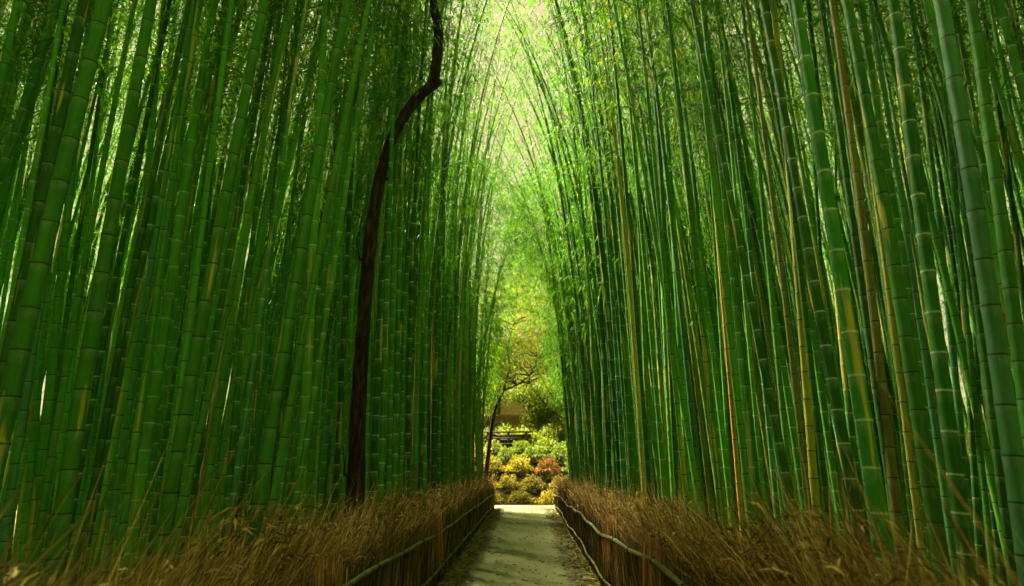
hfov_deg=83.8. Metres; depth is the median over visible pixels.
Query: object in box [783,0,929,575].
bamboo
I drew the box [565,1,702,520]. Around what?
bamboo
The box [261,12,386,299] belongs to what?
bamboo
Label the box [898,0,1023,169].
bamboo
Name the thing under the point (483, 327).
bamboo
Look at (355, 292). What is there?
bamboo
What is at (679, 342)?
bamboo
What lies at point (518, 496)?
shrub
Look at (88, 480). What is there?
bamboo
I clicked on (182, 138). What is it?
bamboo
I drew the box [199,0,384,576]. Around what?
bamboo
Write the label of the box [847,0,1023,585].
bamboo
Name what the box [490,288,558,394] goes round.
slope tree
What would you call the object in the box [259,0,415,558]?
bamboo
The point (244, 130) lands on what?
bamboo
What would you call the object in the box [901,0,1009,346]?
bamboo
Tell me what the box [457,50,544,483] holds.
bamboo
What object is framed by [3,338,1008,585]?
ground
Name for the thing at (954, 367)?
bamboo
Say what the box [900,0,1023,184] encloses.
bamboo
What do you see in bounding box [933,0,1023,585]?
bamboo
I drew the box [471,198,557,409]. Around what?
bamboo
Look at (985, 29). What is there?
bamboo
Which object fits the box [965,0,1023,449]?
bamboo
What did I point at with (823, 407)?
bamboo
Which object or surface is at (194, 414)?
bamboo
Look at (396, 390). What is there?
bamboo
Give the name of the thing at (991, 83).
bamboo
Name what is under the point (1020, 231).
bamboo
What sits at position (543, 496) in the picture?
shrub
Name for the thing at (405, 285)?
bamboo
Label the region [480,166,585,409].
bamboo
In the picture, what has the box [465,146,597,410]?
bamboo
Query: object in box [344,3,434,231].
bamboo
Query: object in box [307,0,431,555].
bamboo
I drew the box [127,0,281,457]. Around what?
bamboo
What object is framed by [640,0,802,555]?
bamboo
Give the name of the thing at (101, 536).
bamboo
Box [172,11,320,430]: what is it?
bamboo
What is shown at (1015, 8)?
bamboo
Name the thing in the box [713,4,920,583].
bamboo
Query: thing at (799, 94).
bamboo
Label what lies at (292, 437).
bamboo
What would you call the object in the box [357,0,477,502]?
bamboo
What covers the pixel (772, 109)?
bamboo
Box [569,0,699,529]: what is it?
bamboo
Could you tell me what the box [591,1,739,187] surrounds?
bamboo
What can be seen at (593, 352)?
bamboo
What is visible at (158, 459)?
bamboo
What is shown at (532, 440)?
shrub
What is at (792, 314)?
bamboo
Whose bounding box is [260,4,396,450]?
bamboo
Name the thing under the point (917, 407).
bamboo
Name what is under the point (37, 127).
bamboo
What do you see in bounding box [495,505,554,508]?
gravel road
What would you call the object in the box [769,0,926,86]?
bamboo
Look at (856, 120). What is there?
bamboo
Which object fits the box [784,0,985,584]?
bamboo
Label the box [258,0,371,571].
bamboo
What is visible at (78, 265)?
bamboo
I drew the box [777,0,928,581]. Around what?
bamboo
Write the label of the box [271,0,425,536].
bamboo
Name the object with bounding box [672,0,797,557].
bamboo
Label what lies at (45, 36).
bamboo
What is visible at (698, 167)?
bamboo
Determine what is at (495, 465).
shrub
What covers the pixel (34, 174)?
bamboo
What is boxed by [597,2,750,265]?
bamboo
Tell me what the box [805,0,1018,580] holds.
bamboo
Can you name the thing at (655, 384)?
bamboo
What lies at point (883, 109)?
bamboo
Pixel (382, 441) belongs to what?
bamboo
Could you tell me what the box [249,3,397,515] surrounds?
bamboo
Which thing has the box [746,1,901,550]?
bamboo
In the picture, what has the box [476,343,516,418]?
slope tree
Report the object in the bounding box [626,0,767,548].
bamboo
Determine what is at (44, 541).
bamboo
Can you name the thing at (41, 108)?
bamboo
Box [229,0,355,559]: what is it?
bamboo
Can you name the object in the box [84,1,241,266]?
bamboo
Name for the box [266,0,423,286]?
bamboo
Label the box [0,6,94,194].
bamboo
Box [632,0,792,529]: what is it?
bamboo
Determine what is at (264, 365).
bamboo
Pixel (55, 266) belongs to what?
bamboo
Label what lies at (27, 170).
bamboo
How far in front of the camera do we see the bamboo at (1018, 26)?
8.15 m
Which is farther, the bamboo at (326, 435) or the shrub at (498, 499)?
the shrub at (498, 499)
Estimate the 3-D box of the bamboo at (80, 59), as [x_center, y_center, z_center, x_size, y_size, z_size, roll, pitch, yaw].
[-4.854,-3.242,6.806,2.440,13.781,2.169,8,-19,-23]
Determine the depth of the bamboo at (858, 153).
11.18 m
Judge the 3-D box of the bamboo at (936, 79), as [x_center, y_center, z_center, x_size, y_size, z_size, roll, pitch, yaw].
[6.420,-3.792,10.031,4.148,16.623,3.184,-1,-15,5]
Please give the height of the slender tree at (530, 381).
8.373 m
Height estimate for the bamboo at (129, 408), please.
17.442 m
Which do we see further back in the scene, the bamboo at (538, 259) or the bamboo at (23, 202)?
the bamboo at (538, 259)
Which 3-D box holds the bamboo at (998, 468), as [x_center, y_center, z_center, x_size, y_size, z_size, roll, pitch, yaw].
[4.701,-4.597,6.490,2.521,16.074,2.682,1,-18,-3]
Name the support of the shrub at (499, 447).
on the ground
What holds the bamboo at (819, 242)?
on the ground
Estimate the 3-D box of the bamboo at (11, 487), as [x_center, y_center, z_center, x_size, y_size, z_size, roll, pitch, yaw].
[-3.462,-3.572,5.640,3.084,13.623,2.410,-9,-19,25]
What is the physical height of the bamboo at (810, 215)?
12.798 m
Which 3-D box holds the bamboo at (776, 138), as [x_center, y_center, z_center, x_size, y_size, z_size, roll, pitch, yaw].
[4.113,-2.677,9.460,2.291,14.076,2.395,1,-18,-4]
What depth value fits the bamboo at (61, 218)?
9.56 m
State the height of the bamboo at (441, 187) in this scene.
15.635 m
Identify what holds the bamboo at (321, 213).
on the ground
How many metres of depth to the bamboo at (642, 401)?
7.75 m
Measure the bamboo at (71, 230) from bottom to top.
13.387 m
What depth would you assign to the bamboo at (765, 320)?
9.19 m
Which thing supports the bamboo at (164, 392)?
on the ground
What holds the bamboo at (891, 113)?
on the ground
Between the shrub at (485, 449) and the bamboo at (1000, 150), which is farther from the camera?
the shrub at (485, 449)
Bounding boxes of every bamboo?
[0,0,20,109]
[0,0,66,352]
[0,0,72,87]
[0,0,74,190]
[0,0,89,387]
[0,0,107,292]
[0,0,112,493]
[0,0,117,197]
[0,0,121,179]
[0,0,123,135]
[0,0,136,156]
[0,0,149,227]
[0,0,152,230]
[0,0,152,585]
[0,0,158,295]
[0,0,166,512]
[0,0,176,525]
[0,0,224,585]
[0,1,137,246]
[0,1,201,344]
[0,2,60,183]
[0,2,79,179]
[0,2,146,178]
[0,5,72,333]
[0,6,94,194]
[0,7,116,334]
[1,3,144,475]
[2,20,124,209]
[3,0,172,144]
[4,13,138,250]
[11,1,177,148]
[21,0,183,585]
[23,17,134,155]
[27,0,236,585]
[29,0,159,206]
[29,0,192,379]
[36,4,173,585]
[39,0,265,584]
[42,0,156,585]
[44,0,138,450]
[45,2,227,524]
[49,1,184,527]
[52,0,224,585]
[64,0,208,585]
[71,0,191,585]
[71,1,278,582]
[75,6,231,553]
[81,0,202,582]
[83,0,218,497]
[84,0,253,585]
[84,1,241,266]
[86,0,307,577]
[88,1,233,298]
[89,0,280,582]
[92,0,224,584]
[99,0,196,585]
[110,0,258,584]
[111,1,249,283]
[117,0,276,458]
[118,0,274,482]
[119,0,279,585]
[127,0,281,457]
[132,0,297,582]
[132,2,261,415]
[136,0,289,583]
[140,2,265,480]
[144,0,269,585]
[144,0,314,566]
[147,0,269,585]
[152,1,293,550]
[157,0,271,524]
[163,0,295,584]
[170,0,354,583]
[172,1,314,574]
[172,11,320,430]
[173,0,340,585]
[182,2,293,585]
[186,0,370,580]
[188,0,338,584]
[189,0,315,585]
[193,14,328,431]
[196,0,363,555]
[197,16,306,225]
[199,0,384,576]
[206,0,347,567]
[206,0,380,570]
[207,0,340,565]
[209,4,341,582]
[212,3,312,338]
[214,3,313,416]
[219,0,380,578]
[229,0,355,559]
[232,5,422,524]
[233,15,324,371]
[234,2,381,538]
[242,0,351,580]
[245,19,388,432]
[247,0,384,527]
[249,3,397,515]
[257,0,387,438]
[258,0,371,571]
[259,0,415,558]
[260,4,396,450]
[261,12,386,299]
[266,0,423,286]
[269,0,406,535]
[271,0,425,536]
[275,0,410,535]
[279,0,428,556]
[280,0,429,296]
[286,0,451,549]
[289,0,430,529]
[289,2,418,442]
[294,4,426,524]
[294,8,410,535]
[296,1,433,166]
[299,0,469,560]
[300,21,404,406]
[301,4,443,528]
[305,4,422,336]
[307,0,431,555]
[308,0,463,532]
[313,4,428,532]
[320,0,441,496]
[327,0,449,512]
[328,0,460,537]
[329,0,467,520]
[333,0,460,491]
[341,0,473,524]
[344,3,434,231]
[352,9,421,408]
[353,0,460,503]
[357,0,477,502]
[358,3,467,488]
[359,0,526,516]
[365,0,507,505]
[366,1,464,437]
[384,0,494,519]
[385,0,520,504]
[420,0,529,496]
[429,0,529,489]
[456,149,573,479]
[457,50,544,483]
[459,125,526,483]
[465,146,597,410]
[465,170,552,437]
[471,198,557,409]
[472,249,518,390]
[476,248,547,421]
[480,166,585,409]
[487,0,613,500]
[493,189,574,406]
[494,224,568,420]
[496,220,565,373]
[497,0,598,486]
[507,0,652,513]
[508,67,592,484]
[522,0,681,523]
[530,0,671,507]
[542,0,642,489]
[544,0,706,529]
[544,1,651,460]
[550,3,700,514]
[558,0,711,526]
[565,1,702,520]
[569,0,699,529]
[570,5,690,419]
[573,0,703,517]
[576,0,721,534]
[583,0,742,556]
[583,0,743,537]
[586,0,730,515]
[588,0,807,563]
[591,0,725,528]
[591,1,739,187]
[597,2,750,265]
[601,0,760,539]
[602,2,733,524]
[606,5,747,285]
[607,0,736,523]
[614,0,827,551]
[615,0,763,558]
[616,0,760,482]
[617,2,743,224]
[619,1,752,543]
[621,2,751,277]
[626,0,767,418]
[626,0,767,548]
[631,0,765,558]
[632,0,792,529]
[633,0,791,534]
[633,2,775,513]
[639,10,781,456]
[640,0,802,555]
[644,0,793,552]
[649,0,803,562]
[650,9,810,418]
[653,0,789,533]
[657,2,802,532]
[661,1,808,540]
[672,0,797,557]
[674,0,842,471]
[675,0,876,585]
[676,0,836,530]
[678,0,873,564]
[681,0,814,543]
[684,11,862,584]
[688,0,835,565]
[694,0,847,559]
[704,0,861,424]
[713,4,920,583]
[738,0,838,181]
[738,0,877,528]
[741,0,910,584]
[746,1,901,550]
[752,3,839,554]
[755,0,901,255]
[755,0,933,578]
[756,0,924,585]
[766,6,921,584]
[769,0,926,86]
[771,0,823,545]
[771,0,914,585]
[776,0,880,585]
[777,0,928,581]
[778,2,945,437]
[779,2,863,501]
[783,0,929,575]
[783,0,939,208]
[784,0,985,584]
[784,1,927,395]
[786,0,964,538]
[787,0,1007,584]
[791,0,895,585]
[794,6,907,239]
[797,3,914,169]
[798,1,939,366]
[802,0,960,585]
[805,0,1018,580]
[812,0,998,581]
[815,2,955,541]
[816,0,924,294]
[818,0,974,544]
[825,0,942,216]
[830,1,1023,378]
[834,2,975,439]
[840,0,1016,565]
[841,0,953,585]
[841,0,1006,583]
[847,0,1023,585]
[852,0,993,219]
[853,0,1019,401]
[854,0,1022,267]
[858,0,1019,178]
[858,1,937,261]
[859,0,988,585]
[863,12,1019,424]
[867,9,963,226]
[868,0,1006,128]
[870,18,1009,148]
[883,2,1010,182]
[885,0,1017,575]
[885,26,1019,224]
[886,0,1023,62]
[887,0,978,585]
[887,0,1018,585]
[887,11,1023,228]
[890,11,1017,173]
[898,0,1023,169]
[899,0,1023,321]
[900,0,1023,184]
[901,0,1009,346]
[903,0,1023,200]
[906,1,1023,115]
[907,30,1023,257]
[920,31,1023,173]
[923,0,1023,146]
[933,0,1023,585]
[936,7,1023,201]
[941,0,1023,161]
[962,7,1023,179]
[963,0,1023,38]
[964,10,1023,39]
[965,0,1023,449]
[969,3,1023,134]
[993,0,1023,112]
[1005,0,1023,71]
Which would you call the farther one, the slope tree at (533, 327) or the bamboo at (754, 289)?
the slope tree at (533, 327)
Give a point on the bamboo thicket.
(596, 262)
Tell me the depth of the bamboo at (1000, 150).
10.24 m
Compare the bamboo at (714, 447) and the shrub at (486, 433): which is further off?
the shrub at (486, 433)
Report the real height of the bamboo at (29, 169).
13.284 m
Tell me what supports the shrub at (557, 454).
on the ground
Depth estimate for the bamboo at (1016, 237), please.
7.25 m
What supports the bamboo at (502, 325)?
on the ground
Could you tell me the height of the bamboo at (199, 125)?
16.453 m
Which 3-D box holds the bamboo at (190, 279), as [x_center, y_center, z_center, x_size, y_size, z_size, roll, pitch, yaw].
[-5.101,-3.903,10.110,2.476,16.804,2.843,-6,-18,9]
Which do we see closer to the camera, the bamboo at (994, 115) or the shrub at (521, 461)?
the bamboo at (994, 115)
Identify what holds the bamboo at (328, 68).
on the ground
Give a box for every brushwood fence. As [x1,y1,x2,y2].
[0,389,497,585]
[546,342,1023,585]
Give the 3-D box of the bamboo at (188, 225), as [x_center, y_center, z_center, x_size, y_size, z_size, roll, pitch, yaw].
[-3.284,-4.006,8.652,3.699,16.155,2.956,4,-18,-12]
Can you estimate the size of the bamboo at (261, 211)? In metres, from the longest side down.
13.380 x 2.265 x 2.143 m
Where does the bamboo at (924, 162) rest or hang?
on the ground
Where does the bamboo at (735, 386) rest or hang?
on the ground
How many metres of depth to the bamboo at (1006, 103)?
9.75 m
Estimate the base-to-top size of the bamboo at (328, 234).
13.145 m
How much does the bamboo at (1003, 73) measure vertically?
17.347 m
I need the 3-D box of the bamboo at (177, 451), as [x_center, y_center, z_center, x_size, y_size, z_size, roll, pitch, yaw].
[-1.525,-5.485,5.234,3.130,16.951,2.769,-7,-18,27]
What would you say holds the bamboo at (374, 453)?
on the ground
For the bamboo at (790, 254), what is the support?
on the ground
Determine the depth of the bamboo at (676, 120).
11.21 m
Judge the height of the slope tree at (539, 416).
5.056 m
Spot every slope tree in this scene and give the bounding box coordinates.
[471,270,556,414]
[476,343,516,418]
[477,271,554,382]
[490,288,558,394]
[500,278,564,366]
[501,265,550,342]
[503,369,566,432]
[537,364,568,419]
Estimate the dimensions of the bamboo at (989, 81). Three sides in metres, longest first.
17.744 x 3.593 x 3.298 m
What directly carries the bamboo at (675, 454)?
on the ground
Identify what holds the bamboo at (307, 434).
on the ground
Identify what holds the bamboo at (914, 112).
on the ground
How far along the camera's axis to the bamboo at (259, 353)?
7.08 m
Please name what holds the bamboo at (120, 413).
on the ground
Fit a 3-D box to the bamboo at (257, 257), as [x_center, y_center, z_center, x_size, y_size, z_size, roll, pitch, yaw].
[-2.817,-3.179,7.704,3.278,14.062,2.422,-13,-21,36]
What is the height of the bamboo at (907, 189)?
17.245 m
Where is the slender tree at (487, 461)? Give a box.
[483,285,557,478]
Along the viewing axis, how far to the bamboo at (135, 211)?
8.84 m
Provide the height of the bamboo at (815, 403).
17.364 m
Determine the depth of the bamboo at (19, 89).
9.83 m
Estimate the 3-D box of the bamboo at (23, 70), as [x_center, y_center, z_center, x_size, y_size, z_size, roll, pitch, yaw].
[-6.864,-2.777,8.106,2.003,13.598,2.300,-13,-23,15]
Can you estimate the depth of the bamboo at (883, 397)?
4.41 m
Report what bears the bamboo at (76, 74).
on the ground
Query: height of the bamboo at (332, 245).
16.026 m
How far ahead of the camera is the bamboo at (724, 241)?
7.72 m
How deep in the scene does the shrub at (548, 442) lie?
31.46 m
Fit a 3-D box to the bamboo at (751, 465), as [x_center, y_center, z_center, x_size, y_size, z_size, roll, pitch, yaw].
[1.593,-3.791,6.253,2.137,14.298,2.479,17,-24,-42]
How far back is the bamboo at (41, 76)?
7.34 m
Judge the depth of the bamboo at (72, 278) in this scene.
7.29 m
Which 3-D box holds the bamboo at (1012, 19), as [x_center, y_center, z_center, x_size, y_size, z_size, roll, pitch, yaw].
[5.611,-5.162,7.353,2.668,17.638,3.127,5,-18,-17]
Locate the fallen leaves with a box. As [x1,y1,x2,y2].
[438,508,600,585]
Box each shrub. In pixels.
[474,426,499,446]
[474,446,491,460]
[475,455,505,472]
[483,439,503,452]
[489,421,510,430]
[494,423,525,433]
[494,445,516,462]
[494,472,518,487]
[495,492,502,503]
[502,455,533,472]
[507,488,533,503]
[512,427,543,447]
[512,440,531,452]
[517,473,544,489]
[519,443,550,460]
[523,425,563,449]
[531,436,559,452]
[533,455,565,475]
[534,488,554,504]
[541,419,565,437]
[544,443,566,461]
[549,474,568,487]
[556,430,565,443]
[561,458,567,472]
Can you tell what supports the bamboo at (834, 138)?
on the ground
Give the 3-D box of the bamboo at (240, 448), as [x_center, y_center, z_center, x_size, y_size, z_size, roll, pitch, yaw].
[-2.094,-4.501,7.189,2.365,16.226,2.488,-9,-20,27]
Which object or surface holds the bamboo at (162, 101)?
on the ground
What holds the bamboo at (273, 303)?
on the ground
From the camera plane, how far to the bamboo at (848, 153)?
8.10 m
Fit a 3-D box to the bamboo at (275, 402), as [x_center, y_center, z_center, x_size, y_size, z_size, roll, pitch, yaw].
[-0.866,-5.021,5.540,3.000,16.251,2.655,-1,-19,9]
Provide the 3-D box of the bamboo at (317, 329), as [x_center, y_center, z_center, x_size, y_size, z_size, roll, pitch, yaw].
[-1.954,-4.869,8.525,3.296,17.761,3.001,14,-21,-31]
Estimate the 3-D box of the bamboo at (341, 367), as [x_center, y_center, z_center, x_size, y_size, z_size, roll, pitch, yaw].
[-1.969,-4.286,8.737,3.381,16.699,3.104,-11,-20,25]
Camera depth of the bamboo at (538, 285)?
31.87 m
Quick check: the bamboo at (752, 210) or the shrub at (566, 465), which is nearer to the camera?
the bamboo at (752, 210)
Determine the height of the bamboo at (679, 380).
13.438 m
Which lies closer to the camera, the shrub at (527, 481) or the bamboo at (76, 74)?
the bamboo at (76, 74)
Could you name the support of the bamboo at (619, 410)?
on the ground
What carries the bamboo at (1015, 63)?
on the ground
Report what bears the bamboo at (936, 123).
on the ground
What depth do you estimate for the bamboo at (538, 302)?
25.82 m
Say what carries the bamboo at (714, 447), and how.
on the ground
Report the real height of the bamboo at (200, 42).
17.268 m
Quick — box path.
[448,509,590,585]
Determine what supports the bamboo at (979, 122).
on the ground
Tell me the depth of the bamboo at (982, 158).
6.11 m
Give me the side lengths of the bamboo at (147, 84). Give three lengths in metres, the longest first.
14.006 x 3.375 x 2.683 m
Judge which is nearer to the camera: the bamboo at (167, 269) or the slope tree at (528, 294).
the bamboo at (167, 269)
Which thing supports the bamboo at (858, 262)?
on the ground
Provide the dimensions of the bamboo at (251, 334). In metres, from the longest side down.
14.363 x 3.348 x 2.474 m
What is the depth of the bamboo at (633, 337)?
9.17 m
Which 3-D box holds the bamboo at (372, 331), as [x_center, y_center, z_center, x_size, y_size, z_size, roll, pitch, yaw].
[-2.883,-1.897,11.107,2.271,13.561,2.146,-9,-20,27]
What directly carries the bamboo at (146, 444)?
on the ground
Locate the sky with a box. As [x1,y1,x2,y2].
[0,0,1022,412]
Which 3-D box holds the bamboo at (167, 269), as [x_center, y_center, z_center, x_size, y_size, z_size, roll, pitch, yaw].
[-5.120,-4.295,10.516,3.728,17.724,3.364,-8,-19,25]
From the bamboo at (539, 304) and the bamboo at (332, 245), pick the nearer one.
the bamboo at (332, 245)
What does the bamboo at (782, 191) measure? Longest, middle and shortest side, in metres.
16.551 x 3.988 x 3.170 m
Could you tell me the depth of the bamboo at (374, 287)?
9.96 m
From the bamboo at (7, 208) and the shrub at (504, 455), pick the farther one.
the shrub at (504, 455)
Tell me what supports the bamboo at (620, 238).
on the ground
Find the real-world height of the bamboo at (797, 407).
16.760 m
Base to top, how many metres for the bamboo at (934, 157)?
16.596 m
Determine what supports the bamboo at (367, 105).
on the ground
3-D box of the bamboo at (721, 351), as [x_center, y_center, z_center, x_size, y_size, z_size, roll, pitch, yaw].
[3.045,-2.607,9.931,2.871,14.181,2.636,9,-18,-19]
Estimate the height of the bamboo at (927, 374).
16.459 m
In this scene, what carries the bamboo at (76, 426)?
on the ground
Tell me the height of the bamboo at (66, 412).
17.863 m
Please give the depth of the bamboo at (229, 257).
6.83 m
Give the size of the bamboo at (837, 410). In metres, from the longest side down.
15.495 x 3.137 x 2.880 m
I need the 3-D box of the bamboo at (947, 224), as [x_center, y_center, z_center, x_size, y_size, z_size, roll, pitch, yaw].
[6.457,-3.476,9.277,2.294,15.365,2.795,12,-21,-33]
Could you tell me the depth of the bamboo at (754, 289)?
7.21 m
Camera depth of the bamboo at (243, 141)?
9.09 m
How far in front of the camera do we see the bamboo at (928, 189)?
9.57 m
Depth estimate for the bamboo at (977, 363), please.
9.67 m
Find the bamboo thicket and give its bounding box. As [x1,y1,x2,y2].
[0,0,1023,575]
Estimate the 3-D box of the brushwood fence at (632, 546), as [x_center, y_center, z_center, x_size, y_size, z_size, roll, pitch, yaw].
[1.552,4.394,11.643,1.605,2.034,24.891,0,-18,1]
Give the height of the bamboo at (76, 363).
15.511 m
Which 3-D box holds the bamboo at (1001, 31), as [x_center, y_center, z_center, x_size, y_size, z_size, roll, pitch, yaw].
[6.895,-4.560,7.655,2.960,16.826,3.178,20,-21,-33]
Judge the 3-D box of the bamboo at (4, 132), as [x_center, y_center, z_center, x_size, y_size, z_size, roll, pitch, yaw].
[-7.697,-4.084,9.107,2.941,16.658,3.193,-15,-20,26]
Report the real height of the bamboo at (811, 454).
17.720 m
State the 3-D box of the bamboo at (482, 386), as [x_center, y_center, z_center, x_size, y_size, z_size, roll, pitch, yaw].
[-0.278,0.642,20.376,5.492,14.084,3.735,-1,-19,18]
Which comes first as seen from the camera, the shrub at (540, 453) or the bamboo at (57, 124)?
the bamboo at (57, 124)
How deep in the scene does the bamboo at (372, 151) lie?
8.92 m
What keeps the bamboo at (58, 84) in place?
on the ground
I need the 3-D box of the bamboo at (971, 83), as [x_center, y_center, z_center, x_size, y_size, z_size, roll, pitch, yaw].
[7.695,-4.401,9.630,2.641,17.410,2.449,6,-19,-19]
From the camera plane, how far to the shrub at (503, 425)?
34.92 m
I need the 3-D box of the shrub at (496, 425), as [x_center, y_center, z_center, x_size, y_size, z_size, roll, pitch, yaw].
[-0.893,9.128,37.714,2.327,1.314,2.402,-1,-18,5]
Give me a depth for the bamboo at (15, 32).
8.30 m
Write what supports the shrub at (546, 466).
on the ground
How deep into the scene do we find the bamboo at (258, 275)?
9.23 m
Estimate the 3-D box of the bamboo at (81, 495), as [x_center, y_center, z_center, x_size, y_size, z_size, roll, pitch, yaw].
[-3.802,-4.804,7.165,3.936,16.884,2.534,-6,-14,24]
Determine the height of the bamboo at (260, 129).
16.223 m
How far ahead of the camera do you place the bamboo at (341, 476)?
7.88 m
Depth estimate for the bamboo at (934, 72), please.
9.15 m
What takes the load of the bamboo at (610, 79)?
on the ground
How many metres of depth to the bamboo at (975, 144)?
8.66 m
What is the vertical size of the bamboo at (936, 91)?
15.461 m
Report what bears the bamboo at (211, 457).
on the ground
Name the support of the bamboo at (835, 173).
on the ground
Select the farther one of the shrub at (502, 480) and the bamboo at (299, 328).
the shrub at (502, 480)
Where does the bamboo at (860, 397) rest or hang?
on the ground
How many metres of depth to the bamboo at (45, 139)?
6.71 m
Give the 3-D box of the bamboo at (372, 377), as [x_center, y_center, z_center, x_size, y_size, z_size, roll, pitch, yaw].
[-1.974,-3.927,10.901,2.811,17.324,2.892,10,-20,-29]
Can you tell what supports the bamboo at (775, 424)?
on the ground
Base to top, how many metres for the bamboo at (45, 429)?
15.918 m
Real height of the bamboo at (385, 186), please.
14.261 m
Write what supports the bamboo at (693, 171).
on the ground
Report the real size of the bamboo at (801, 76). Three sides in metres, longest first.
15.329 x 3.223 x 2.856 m
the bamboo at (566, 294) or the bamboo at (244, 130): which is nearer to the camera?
the bamboo at (244, 130)
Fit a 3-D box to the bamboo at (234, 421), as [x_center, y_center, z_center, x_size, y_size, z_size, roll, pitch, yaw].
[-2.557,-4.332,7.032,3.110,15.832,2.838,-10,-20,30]
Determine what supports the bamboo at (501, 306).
on the ground
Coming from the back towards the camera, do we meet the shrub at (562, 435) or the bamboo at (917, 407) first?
the shrub at (562, 435)
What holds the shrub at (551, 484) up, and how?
on the ground
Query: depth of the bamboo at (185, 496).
4.70 m
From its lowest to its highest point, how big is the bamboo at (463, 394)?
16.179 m
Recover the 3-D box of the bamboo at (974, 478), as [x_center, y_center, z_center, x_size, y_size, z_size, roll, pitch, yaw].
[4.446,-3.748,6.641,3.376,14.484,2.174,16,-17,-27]
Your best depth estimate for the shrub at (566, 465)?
28.94 m
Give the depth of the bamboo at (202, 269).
7.81 m
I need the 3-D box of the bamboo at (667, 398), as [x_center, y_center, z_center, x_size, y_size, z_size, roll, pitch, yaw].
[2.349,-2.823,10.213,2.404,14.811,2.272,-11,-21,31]
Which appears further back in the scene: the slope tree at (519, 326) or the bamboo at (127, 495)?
the slope tree at (519, 326)
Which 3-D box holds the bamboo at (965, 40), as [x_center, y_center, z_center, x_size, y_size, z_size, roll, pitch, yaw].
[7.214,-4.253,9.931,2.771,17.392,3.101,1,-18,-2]
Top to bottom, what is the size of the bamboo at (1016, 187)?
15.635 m
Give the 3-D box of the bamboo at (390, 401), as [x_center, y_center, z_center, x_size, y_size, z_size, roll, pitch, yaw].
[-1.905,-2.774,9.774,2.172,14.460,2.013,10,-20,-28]
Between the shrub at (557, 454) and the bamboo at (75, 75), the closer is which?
the bamboo at (75, 75)
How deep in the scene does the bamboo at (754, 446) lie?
6.21 m
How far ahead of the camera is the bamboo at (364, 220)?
9.05 m
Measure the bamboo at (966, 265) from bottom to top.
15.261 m
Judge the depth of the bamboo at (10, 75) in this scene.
7.41 m
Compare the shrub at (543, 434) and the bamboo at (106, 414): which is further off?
the shrub at (543, 434)
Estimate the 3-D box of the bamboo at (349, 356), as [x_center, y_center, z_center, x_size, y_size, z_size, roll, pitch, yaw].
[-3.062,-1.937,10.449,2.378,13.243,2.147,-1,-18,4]
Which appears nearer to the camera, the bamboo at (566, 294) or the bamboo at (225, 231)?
the bamboo at (225, 231)
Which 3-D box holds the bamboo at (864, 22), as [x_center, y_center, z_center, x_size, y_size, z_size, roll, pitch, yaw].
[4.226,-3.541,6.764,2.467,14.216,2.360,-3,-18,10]
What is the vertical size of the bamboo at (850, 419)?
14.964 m
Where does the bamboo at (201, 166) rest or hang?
on the ground
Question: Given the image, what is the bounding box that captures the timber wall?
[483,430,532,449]
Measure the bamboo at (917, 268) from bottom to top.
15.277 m
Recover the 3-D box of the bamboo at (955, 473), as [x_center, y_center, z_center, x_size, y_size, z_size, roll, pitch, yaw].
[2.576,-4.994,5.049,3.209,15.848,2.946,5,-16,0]
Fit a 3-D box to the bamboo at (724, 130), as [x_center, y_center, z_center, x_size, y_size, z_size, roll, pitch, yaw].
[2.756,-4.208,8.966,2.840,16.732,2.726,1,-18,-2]
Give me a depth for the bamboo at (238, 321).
9.94 m
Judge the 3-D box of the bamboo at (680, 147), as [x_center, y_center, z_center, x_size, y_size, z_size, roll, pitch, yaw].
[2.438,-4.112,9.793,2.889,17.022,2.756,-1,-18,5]
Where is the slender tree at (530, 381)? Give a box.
[497,329,567,420]
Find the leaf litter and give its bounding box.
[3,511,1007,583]
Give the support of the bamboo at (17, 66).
on the ground
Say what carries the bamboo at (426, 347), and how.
on the ground
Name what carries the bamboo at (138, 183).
on the ground
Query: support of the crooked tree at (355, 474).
on the ground
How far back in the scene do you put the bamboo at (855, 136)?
8.44 m
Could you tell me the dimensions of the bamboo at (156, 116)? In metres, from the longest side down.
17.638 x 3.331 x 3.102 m
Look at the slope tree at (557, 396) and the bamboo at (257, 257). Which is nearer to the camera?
the bamboo at (257, 257)
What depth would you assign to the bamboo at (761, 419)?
9.85 m
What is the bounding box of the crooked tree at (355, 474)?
[342,0,442,543]
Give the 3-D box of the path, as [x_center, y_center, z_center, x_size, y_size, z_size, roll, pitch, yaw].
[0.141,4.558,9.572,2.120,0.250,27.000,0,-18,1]
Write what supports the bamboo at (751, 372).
on the ground
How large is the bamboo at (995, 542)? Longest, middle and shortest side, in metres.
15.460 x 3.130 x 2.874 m
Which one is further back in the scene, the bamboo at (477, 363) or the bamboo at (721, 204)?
the bamboo at (477, 363)
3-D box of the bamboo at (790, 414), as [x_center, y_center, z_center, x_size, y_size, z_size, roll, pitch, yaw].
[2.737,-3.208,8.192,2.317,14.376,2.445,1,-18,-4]
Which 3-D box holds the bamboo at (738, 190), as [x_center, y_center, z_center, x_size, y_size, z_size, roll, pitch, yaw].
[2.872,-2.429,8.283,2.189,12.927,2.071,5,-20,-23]
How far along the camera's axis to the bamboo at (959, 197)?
9.81 m
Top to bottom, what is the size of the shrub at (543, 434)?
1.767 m
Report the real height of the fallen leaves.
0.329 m
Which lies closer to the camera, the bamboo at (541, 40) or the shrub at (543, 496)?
the bamboo at (541, 40)
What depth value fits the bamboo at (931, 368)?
8.74 m
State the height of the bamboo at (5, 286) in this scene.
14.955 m
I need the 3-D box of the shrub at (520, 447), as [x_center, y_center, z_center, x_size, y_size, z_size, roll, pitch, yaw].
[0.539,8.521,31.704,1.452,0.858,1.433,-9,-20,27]
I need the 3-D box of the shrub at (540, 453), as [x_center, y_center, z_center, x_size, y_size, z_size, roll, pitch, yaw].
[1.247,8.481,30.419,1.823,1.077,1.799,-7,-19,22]
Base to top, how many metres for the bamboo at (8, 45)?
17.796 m

